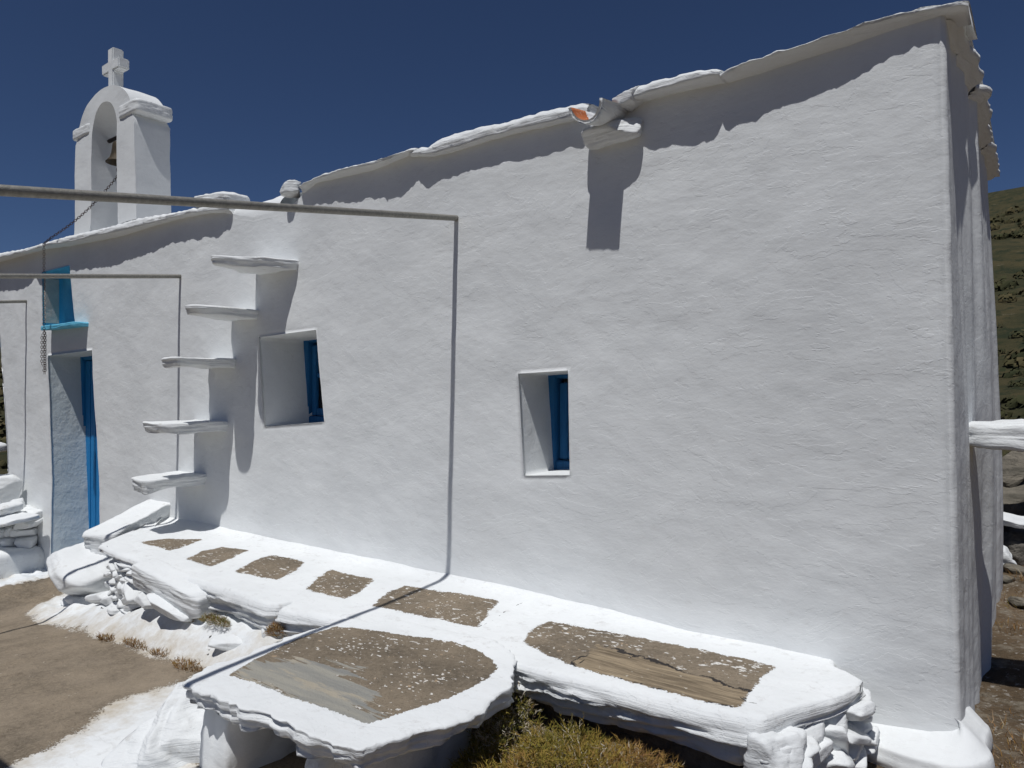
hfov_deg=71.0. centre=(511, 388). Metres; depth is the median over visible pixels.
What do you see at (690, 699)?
masonry bench
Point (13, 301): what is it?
pergola pipe
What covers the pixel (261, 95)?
sky
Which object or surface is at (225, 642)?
stone
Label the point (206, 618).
weed
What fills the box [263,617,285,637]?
weed
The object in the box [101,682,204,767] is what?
rock
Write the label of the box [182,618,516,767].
stone table
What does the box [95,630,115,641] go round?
dry grass tuft
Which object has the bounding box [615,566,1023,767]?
ground
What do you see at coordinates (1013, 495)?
schist slab
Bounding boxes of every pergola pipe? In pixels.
[0,184,457,220]
[0,274,180,278]
[0,300,26,302]
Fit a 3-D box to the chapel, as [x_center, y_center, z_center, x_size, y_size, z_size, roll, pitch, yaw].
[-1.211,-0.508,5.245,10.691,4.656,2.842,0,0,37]
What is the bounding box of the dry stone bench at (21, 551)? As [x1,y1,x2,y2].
[0,474,44,578]
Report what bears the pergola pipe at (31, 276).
attached to the chapel
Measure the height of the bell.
0.327 m
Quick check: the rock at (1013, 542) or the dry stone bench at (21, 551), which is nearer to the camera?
the rock at (1013, 542)
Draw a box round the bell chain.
[40,175,116,373]
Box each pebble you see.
[1003,563,1023,575]
[1003,575,1015,582]
[1007,596,1023,607]
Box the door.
[80,356,99,528]
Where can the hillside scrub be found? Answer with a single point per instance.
(1016, 357)
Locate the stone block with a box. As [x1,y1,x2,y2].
[261,628,272,637]
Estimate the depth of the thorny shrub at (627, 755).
2.08 m
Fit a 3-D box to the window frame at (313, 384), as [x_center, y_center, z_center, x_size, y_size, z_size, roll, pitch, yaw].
[-1.090,-0.053,4.512,0.680,0.607,0.075,0,0,37]
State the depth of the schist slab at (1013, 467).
4.53 m
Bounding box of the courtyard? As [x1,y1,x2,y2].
[0,568,629,767]
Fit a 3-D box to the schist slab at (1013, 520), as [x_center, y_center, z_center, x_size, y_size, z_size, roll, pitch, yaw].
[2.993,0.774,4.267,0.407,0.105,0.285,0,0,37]
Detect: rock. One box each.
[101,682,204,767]
[1003,480,1023,533]
[1003,530,1023,565]
[1003,545,1016,564]
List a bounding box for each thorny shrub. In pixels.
[449,712,684,767]
[465,682,549,767]
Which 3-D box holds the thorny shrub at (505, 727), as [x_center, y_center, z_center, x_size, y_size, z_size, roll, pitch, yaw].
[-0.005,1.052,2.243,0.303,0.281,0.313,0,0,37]
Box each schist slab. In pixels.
[1002,451,1023,487]
[1003,483,1023,503]
[1003,512,1023,528]
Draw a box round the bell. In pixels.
[105,136,116,171]
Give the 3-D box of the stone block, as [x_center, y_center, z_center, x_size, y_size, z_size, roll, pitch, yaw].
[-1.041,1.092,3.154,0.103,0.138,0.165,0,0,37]
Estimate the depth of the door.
6.39 m
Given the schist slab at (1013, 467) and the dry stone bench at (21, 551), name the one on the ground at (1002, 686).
the dry stone bench at (21, 551)
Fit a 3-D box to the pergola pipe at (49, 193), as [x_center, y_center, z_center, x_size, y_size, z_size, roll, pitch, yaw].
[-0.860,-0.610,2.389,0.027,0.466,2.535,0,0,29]
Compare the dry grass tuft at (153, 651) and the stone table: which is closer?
the stone table
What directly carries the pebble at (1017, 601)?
on the ground at (1002, 686)
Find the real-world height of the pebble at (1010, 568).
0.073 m
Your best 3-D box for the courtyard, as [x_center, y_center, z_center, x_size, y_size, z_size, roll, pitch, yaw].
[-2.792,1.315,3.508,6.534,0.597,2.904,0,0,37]
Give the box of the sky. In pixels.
[0,0,1023,252]
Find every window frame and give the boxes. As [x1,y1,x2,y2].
[303,339,323,422]
[548,374,569,469]
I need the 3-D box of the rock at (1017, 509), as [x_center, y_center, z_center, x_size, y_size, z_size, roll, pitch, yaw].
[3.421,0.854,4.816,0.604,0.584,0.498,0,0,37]
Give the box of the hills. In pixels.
[0,187,1023,474]
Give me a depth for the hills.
55.93 m
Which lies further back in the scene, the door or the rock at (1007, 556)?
the door
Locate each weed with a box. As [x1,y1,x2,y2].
[197,612,230,627]
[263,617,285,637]
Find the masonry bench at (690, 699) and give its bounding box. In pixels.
[46,517,879,767]
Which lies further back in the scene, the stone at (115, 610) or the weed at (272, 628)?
the stone at (115, 610)
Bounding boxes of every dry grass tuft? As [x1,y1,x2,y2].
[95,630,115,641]
[122,637,152,650]
[148,645,171,656]
[171,656,202,671]
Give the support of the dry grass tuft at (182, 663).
on the courtyard
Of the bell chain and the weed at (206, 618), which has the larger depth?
the bell chain
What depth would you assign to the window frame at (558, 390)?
3.40 m
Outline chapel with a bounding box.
[0,1,1023,767]
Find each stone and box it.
[107,606,119,614]
[208,634,241,650]
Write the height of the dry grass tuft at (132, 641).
0.037 m
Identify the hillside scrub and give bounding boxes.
[0,205,1023,468]
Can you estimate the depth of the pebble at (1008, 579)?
3.85 m

